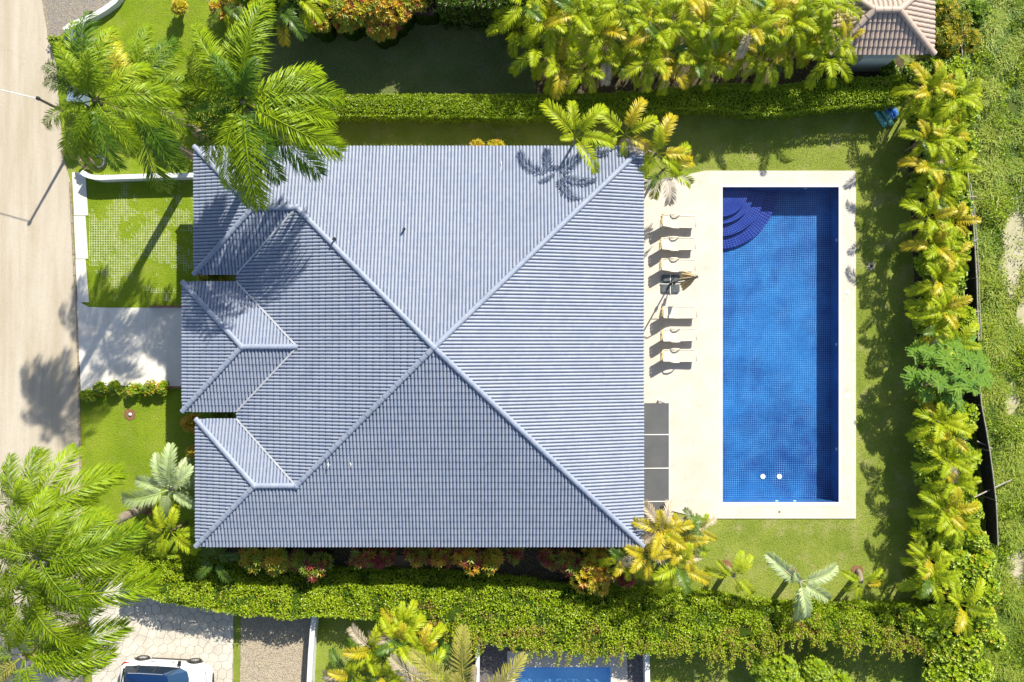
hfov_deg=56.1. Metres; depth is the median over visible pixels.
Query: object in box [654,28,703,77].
areca palm
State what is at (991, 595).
leafy shrub
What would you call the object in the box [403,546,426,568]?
croton shrub
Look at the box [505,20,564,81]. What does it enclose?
areca palm
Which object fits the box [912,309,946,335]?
leafy shrub
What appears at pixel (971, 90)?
areca palm
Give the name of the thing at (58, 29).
gravel
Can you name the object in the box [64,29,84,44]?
utility box
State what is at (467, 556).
croton shrub
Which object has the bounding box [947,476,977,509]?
leafy shrub
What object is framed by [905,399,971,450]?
areca palm
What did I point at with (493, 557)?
croton shrub
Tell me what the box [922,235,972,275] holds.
areca palm
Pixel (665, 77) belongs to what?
areca palm
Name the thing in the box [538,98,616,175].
areca palm
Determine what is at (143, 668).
parked car
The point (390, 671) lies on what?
areca palm
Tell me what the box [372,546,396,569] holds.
croton shrub
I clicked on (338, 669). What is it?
areca palm
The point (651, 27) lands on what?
areca palm
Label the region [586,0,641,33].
areca palm
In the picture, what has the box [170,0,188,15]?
leafy shrub
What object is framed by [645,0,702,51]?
areca palm
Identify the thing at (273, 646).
gravel yard
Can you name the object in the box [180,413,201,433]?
croton shrub
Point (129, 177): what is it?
garden wall
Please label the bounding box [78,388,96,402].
shrub
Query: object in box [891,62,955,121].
areca palm
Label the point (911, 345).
leafy shrub
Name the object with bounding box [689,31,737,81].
areca palm
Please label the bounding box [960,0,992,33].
leafy shrub
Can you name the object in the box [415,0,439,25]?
leafy shrub
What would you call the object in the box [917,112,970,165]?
areca palm
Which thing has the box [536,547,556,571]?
croton shrub
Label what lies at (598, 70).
areca palm
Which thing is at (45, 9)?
gravel drive
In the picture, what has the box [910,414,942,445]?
leafy shrub
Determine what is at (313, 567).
croton shrub
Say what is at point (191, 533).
areca palm
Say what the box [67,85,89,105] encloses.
utility box
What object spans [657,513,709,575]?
areca palm
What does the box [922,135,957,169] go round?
leafy shrub
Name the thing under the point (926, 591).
areca palm
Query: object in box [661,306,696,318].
sun lounger
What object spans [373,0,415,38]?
croton shrub
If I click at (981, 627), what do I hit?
leafy shrub
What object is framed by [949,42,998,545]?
netting fence
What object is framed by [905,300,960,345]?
areca palm
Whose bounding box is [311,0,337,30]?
croton shrub
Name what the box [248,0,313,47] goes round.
areca palm
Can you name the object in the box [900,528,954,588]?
areca palm
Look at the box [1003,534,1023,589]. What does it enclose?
sandy patch
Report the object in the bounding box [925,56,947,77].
leafy shrub
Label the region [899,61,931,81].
leafy shrub
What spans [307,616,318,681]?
garden wall
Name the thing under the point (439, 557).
croton shrub
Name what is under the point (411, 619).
areca palm
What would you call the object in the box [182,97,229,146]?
leafy shrub
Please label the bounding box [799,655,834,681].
green bush
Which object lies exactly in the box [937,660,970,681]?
leafy shrub
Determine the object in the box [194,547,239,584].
areca palm
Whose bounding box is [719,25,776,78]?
areca palm
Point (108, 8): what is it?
garden wall
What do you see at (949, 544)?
leafy shrub
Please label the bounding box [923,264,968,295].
leafy shrub
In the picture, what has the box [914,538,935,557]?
leafy shrub
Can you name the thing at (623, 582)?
croton shrub
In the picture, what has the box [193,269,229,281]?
croton shrub
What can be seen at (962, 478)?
areca palm
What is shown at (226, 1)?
leafy shrub
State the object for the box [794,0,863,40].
areca palm
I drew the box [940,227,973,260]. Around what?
leafy shrub
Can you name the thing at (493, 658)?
gravel strip
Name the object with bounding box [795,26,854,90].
areca palm
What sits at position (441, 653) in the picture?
areca palm
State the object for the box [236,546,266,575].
croton shrub
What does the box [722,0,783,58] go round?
areca palm
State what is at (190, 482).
silver palm
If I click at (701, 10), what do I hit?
areca palm
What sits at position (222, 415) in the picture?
leafy shrub
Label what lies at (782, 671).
green bush
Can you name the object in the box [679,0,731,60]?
areca palm
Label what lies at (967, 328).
areca palm
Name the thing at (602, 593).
croton shrub
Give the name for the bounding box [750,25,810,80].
areca palm
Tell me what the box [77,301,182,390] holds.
driveway
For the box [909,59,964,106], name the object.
areca palm
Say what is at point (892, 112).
pool float
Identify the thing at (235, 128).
royal palm
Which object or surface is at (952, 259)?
areca palm
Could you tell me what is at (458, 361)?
house
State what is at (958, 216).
areca palm
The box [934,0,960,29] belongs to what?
vine shrub
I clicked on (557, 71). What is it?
areca palm
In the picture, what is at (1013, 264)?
sandy patch
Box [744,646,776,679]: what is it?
green bush
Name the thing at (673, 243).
sun lounger
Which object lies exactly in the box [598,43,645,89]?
areca palm
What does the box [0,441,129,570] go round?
royal palm
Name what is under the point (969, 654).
leafy shrub
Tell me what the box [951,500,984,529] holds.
leafy shrub
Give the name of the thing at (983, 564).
leafy shrub
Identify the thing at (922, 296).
leafy shrub
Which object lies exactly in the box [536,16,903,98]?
soil bed
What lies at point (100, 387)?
shrub
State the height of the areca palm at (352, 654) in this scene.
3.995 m
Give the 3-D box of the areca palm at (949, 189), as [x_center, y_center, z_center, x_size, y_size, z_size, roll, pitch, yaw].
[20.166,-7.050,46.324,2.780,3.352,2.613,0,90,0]
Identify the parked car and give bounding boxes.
[120,655,213,681]
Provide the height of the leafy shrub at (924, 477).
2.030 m
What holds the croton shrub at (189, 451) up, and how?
on the front lawn at (132, 297)
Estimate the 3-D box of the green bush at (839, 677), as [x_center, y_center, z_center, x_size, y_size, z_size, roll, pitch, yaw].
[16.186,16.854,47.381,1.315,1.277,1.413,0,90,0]
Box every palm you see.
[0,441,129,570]
[0,485,152,620]
[0,528,167,656]
[0,591,136,681]
[42,9,193,173]
[92,23,220,193]
[120,442,194,521]
[144,500,200,559]
[149,457,195,506]
[178,0,348,214]
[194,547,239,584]
[202,0,249,40]
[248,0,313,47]
[273,0,329,33]
[321,637,383,681]
[342,621,396,678]
[357,636,410,681]
[367,606,430,676]
[379,598,424,643]
[387,623,527,681]
[396,621,451,672]
[401,641,455,681]
[485,7,546,58]
[492,0,556,37]
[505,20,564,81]
[515,0,581,55]
[530,37,590,99]
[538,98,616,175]
[542,0,611,46]
[543,18,603,81]
[557,42,607,93]
[559,0,622,22]
[569,1,631,61]
[580,25,629,86]
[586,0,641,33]
[588,97,659,156]
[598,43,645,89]
[598,546,643,581]
[599,0,659,50]
[608,14,657,68]
[616,29,677,92]
[617,530,671,580]
[620,112,693,177]
[621,0,697,73]
[631,500,693,559]
[639,528,710,596]
[640,29,694,96]
[643,142,695,206]
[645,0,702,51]
[646,0,687,23]
[654,0,721,25]
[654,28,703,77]
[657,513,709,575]
[670,508,717,551]
[677,33,730,91]
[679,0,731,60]
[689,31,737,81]
[697,0,757,52]
[704,549,755,597]
[706,0,766,31]
[706,26,752,62]
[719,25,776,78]
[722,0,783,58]
[740,29,789,92]
[749,0,796,45]
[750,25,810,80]
[763,0,812,21]
[763,551,838,621]
[764,0,826,52]
[774,0,843,32]
[776,16,823,68]
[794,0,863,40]
[795,1,848,63]
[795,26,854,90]
[821,23,865,70]
[841,567,882,602]
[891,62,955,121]
[894,548,961,605]
[896,138,953,189]
[898,117,954,161]
[898,223,962,273]
[899,189,957,246]
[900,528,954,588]
[904,171,962,217]
[904,252,963,310]
[904,281,972,334]
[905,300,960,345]
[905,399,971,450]
[907,480,980,541]
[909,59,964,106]
[909,97,959,143]
[909,432,981,485]
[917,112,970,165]
[917,140,981,196]
[920,68,983,124]
[920,454,981,512]
[921,495,981,549]
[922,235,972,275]
[923,410,977,458]
[923,571,995,638]
[925,198,981,244]
[929,317,980,373]
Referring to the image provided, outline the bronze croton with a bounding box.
[569,546,614,594]
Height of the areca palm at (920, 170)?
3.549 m
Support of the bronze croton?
on the soil bed at (519, 568)
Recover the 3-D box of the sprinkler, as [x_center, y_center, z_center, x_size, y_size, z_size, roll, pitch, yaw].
[17.936,-3.732,47.958,0.459,0.085,0.442,0,90,0]
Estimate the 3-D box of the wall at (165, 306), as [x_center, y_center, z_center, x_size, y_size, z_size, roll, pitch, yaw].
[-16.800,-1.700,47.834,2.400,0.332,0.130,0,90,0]
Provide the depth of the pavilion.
44.71 m
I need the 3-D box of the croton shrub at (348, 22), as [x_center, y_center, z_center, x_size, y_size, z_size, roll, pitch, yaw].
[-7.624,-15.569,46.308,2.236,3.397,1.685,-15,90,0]
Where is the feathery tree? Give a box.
[900,333,995,414]
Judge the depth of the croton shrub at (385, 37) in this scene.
45.65 m
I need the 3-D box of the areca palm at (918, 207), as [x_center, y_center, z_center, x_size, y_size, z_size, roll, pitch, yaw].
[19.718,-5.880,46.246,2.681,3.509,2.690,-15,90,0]
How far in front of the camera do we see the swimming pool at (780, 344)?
49.18 m
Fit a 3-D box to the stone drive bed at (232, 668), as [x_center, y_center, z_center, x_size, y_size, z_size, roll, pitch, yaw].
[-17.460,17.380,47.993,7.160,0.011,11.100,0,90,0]
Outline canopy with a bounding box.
[643,400,669,534]
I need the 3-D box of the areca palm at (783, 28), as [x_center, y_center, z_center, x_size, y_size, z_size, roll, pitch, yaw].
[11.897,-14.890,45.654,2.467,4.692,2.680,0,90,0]
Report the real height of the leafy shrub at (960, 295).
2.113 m
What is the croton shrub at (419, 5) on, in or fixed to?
on the soil bed
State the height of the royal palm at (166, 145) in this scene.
10.852 m
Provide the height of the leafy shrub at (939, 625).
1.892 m
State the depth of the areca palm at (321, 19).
44.40 m
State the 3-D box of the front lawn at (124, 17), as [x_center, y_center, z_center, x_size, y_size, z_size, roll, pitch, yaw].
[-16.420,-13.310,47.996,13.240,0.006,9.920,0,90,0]
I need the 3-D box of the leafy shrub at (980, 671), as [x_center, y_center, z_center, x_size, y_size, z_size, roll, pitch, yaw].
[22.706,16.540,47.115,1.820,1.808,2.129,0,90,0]
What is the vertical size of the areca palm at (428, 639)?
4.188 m
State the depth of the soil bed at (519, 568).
47.99 m
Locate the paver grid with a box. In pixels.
[89,174,192,300]
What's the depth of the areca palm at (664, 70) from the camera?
44.54 m
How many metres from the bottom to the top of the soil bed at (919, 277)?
0.009 m
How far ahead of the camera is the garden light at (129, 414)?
47.97 m
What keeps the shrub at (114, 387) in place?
on the front lawn at (132, 297)
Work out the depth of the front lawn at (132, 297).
47.99 m
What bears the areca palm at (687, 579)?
on the soil bed at (519, 568)
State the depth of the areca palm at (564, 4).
43.67 m
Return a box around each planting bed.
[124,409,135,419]
[144,500,156,514]
[720,559,732,571]
[851,565,862,574]
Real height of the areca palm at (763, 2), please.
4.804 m
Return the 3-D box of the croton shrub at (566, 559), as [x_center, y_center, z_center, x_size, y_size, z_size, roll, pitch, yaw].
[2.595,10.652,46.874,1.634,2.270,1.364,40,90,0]
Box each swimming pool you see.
[515,667,610,681]
[719,184,841,504]
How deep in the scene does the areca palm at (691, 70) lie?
44.84 m
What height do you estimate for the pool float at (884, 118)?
0.248 m
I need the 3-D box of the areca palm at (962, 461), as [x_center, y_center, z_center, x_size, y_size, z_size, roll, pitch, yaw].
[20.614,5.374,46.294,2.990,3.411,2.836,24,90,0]
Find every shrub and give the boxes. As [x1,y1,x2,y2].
[47,34,61,49]
[63,128,82,147]
[66,102,85,120]
[76,153,92,168]
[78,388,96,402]
[92,380,108,396]
[108,379,123,395]
[125,382,142,397]
[140,379,156,396]
[155,380,168,396]
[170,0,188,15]
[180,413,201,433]
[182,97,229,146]
[184,443,195,458]
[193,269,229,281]
[208,1,227,21]
[209,411,233,418]
[220,0,241,8]
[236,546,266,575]
[258,546,292,576]
[288,548,308,573]
[297,549,334,582]
[298,4,336,42]
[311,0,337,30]
[329,0,367,41]
[348,546,379,569]
[356,0,382,21]
[364,10,399,49]
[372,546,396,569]
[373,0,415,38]
[397,0,428,25]
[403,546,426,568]
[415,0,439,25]
[423,546,454,569]
[450,546,483,576]
[469,138,484,146]
[480,546,504,576]
[487,139,504,146]
[504,546,524,565]
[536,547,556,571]
[553,546,580,576]
[591,582,608,596]
[616,571,635,588]
[879,60,900,81]
[895,605,940,641]
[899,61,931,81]
[905,102,942,139]
[906,171,944,198]
[908,335,947,367]
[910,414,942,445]
[911,508,950,540]
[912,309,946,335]
[912,575,945,600]
[913,248,941,279]
[913,434,954,462]
[913,459,947,488]
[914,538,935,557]
[916,219,951,251]
[917,281,945,312]
[917,385,952,424]
[918,481,948,513]
[921,623,960,665]
[921,659,944,681]
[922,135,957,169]
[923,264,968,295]
[923,600,963,631]
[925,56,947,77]
[927,527,964,550]
[928,541,971,571]
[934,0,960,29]
[934,22,963,57]
[935,181,973,221]
[937,561,978,606]
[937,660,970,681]
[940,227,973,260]
[940,280,964,314]
[943,95,979,129]
[943,401,979,435]
[944,9,974,41]
[944,54,973,92]
[944,129,982,170]
[944,442,982,470]
[946,305,979,336]
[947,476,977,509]
[948,631,983,671]
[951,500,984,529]
[956,27,982,54]
[956,605,997,639]
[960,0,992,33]
[961,525,989,552]
[962,659,994,681]
[964,547,997,581]
[968,574,1002,607]
[980,626,1006,652]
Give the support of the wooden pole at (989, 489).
attached to the netting fence
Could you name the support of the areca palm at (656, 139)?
on the lawn at (333, 632)
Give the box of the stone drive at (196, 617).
[92,583,232,681]
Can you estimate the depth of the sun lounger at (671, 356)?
47.58 m
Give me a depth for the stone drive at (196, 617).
47.97 m
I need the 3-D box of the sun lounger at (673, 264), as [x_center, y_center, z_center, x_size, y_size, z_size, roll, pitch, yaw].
[8.188,-3.758,47.532,1.863,0.853,0.744,1,90,0]
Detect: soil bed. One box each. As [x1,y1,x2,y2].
[224,534,691,582]
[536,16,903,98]
[909,57,973,672]
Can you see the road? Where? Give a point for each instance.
(39, 383)
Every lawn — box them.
[47,0,964,681]
[52,0,315,173]
[75,177,223,559]
[240,3,535,100]
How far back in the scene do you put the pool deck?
47.95 m
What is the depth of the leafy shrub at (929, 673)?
46.62 m
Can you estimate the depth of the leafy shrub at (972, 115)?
46.22 m
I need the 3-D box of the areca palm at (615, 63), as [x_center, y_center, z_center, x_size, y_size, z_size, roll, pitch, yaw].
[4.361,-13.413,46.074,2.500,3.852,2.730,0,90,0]
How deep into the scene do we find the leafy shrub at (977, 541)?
46.47 m
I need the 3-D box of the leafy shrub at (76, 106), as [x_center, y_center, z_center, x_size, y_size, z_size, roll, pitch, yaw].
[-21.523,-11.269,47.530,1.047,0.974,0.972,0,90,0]
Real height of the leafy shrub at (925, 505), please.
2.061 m
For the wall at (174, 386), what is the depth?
47.67 m
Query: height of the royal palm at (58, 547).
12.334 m
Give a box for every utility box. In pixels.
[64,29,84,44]
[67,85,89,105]
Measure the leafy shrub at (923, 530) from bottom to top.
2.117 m
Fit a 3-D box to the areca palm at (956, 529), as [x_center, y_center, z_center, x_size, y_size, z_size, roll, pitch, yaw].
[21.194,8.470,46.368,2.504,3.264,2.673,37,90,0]
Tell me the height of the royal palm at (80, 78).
13.542 m
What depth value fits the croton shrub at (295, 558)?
46.22 m
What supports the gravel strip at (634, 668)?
on the lawn at (333, 632)
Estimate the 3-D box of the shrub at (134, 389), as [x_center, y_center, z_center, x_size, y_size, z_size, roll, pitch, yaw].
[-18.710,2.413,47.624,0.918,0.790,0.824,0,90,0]
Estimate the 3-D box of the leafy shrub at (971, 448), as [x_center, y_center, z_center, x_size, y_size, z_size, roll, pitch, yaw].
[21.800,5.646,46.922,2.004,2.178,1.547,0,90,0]
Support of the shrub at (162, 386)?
on the front lawn at (132, 297)
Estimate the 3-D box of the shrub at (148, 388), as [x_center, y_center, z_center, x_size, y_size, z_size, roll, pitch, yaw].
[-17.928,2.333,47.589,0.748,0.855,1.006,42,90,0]
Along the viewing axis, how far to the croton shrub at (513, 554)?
46.27 m
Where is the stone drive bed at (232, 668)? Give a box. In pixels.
[92,579,233,681]
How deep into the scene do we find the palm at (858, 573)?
46.26 m
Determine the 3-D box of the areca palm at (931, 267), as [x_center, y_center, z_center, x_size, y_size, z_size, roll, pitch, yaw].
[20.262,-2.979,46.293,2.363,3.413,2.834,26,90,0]
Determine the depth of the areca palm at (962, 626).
45.07 m
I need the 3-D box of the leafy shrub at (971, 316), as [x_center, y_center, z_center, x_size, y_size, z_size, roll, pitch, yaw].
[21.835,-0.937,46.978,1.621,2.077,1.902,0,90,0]
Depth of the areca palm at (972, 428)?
45.33 m
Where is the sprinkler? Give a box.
[866,262,874,270]
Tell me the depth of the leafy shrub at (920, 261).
46.51 m
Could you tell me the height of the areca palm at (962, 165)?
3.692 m
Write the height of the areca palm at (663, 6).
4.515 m
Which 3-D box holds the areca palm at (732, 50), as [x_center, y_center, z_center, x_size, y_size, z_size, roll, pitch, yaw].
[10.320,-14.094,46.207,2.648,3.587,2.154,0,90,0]
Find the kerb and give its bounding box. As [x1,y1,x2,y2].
[69,182,82,498]
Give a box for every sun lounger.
[659,236,695,250]
[659,257,695,271]
[660,213,696,228]
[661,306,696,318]
[661,328,696,342]
[661,348,696,362]
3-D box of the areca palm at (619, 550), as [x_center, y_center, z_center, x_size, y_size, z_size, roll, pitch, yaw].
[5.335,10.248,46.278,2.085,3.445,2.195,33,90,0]
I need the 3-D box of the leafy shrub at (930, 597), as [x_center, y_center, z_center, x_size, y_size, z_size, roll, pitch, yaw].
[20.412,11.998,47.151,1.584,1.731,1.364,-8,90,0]
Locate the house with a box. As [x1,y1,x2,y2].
[180,144,644,548]
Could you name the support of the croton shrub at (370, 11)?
on the neighbour lawn at (459, 84)
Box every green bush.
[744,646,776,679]
[755,648,804,681]
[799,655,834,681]
[828,669,851,681]
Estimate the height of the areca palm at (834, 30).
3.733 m
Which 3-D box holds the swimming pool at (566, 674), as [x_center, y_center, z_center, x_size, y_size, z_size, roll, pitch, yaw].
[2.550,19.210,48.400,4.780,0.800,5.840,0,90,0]
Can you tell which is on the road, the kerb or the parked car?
the kerb
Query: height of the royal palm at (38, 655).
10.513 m
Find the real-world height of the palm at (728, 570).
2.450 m
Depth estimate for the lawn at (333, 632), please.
48.00 m
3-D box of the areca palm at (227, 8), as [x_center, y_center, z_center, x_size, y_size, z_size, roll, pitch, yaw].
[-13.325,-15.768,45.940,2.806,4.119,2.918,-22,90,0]
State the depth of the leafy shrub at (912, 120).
46.30 m
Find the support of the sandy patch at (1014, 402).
on the wild ground at (1013, 108)
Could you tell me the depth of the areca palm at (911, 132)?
44.99 m
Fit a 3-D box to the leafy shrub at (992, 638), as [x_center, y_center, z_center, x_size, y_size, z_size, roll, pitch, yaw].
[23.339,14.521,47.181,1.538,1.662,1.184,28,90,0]
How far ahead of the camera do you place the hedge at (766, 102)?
46.48 m
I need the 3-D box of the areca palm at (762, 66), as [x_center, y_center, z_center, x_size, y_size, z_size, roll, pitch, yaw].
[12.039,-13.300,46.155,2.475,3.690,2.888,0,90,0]
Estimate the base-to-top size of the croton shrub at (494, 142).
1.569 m
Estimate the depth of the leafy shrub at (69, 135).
47.05 m
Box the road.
[0,0,82,681]
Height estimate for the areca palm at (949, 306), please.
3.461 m
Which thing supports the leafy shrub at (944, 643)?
on the lawn at (333, 632)
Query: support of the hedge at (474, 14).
on the neighbour lawn at (459, 84)
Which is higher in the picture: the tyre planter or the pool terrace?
the tyre planter
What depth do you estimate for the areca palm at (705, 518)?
45.05 m
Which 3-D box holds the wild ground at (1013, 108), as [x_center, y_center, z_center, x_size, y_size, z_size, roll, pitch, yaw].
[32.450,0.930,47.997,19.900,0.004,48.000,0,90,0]
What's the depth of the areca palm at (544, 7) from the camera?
44.01 m
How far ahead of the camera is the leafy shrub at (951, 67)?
46.23 m
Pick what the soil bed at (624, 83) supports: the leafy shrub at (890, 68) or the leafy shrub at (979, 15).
the leafy shrub at (890, 68)
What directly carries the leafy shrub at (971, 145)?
on the soil bed at (919, 277)
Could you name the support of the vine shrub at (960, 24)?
on the lawn at (333, 632)
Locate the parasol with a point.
(670, 283)
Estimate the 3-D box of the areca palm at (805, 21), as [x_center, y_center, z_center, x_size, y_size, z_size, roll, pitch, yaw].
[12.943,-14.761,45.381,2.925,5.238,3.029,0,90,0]
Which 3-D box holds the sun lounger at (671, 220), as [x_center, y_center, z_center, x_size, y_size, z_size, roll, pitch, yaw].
[8.227,-5.919,47.532,1.863,0.853,0.744,2,90,0]
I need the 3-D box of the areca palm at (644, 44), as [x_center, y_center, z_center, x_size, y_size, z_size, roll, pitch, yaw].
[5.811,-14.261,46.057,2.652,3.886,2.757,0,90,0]
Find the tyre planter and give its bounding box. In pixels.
[92,154,106,169]
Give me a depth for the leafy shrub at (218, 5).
46.82 m
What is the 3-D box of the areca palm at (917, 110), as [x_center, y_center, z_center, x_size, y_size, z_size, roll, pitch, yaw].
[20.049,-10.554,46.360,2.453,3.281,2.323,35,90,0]
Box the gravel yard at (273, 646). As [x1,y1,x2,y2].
[240,610,310,681]
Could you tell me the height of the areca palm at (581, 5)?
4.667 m
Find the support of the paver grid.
on the front lawn at (132, 297)
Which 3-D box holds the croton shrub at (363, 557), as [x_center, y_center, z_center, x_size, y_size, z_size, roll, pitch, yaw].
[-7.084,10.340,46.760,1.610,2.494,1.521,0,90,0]
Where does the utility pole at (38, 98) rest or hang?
on the front lawn at (124, 17)
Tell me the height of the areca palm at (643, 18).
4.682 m
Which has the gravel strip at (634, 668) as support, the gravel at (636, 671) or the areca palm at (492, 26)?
the gravel at (636, 671)
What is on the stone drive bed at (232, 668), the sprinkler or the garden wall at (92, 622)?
the garden wall at (92, 622)
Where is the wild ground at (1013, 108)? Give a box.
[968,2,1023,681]
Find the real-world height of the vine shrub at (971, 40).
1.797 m
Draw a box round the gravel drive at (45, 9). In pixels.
[42,0,111,35]
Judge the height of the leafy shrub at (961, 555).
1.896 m
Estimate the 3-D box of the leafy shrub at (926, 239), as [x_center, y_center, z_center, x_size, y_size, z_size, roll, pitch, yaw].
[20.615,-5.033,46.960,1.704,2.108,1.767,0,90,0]
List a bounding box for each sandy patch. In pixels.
[994,377,1023,421]
[998,189,1023,328]
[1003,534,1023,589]
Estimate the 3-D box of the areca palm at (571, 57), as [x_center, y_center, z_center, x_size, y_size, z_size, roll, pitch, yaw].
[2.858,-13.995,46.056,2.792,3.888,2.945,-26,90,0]
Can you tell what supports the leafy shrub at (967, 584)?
on the soil bed at (919, 277)
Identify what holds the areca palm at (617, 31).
on the soil bed at (624, 83)
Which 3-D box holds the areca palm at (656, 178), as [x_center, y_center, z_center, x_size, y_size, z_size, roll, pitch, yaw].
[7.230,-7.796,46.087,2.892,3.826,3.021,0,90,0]
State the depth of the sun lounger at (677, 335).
47.58 m
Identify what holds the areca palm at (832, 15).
on the soil bed at (624, 83)
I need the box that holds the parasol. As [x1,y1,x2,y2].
[661,271,697,293]
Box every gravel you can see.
[46,0,109,34]
[628,651,642,681]
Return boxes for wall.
[63,0,123,29]
[72,172,88,301]
[80,170,193,181]
[89,609,94,636]
[149,305,181,307]
[168,385,181,387]
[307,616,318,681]
[476,636,516,681]
[643,653,649,681]
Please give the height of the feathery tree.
3.434 m
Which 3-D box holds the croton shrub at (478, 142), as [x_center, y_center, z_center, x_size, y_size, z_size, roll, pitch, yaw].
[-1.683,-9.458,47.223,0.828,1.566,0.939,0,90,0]
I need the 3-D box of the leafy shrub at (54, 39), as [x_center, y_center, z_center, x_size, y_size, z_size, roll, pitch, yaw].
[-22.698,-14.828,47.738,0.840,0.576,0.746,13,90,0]
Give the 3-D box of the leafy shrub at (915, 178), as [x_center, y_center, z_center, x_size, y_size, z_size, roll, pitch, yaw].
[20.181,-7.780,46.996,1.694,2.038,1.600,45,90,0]
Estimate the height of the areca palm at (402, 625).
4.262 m
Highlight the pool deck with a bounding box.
[643,171,855,518]
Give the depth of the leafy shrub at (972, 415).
46.19 m
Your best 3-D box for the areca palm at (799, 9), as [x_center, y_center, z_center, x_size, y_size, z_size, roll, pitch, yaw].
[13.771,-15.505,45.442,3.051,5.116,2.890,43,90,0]
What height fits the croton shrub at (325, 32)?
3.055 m
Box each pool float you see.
[874,109,893,126]
[882,106,899,119]
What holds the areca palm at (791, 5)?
on the soil bed at (624, 83)
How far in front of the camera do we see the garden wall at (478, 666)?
47.00 m
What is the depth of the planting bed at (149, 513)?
47.97 m
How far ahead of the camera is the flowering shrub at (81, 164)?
47.21 m
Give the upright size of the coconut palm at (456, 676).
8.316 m
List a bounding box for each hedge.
[124,552,935,669]
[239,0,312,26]
[282,73,906,125]
[436,0,570,32]
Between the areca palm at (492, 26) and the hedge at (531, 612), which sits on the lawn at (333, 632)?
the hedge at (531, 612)
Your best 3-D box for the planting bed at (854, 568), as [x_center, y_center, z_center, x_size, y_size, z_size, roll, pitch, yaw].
[17.239,11.484,47.981,0.606,0.022,0.537,0,90,0]
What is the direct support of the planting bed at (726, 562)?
on the lawn at (333, 632)
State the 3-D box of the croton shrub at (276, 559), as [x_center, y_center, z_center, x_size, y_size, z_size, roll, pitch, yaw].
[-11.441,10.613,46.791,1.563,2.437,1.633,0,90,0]
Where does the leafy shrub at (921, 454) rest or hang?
on the soil bed at (919, 277)
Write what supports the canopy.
on the pool deck
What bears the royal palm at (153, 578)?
on the lawn at (333, 632)
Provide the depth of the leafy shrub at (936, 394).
46.20 m
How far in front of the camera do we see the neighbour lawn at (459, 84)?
47.99 m
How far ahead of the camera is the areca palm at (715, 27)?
43.63 m
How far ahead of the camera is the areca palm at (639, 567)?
44.45 m
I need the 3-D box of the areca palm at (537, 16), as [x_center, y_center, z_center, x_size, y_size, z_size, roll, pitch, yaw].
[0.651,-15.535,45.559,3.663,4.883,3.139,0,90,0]
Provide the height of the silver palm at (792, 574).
3.132 m
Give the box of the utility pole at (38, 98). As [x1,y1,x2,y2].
[0,89,82,120]
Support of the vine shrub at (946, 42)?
on the lawn at (333, 632)
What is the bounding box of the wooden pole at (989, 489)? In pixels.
[975,479,1011,497]
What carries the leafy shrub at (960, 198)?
on the soil bed at (919, 277)
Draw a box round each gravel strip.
[480,642,509,681]
[627,652,642,681]
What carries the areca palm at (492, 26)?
on the neighbour lawn at (459, 84)
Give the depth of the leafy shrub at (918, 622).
46.40 m
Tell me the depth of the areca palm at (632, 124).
43.62 m
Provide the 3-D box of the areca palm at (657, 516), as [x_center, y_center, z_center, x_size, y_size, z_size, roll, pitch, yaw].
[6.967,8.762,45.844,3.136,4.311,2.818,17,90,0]
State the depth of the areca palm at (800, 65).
45.14 m
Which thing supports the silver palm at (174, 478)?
on the front lawn at (132, 297)
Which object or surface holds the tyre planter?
on the front lawn at (124, 17)
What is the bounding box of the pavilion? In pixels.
[819,0,936,71]

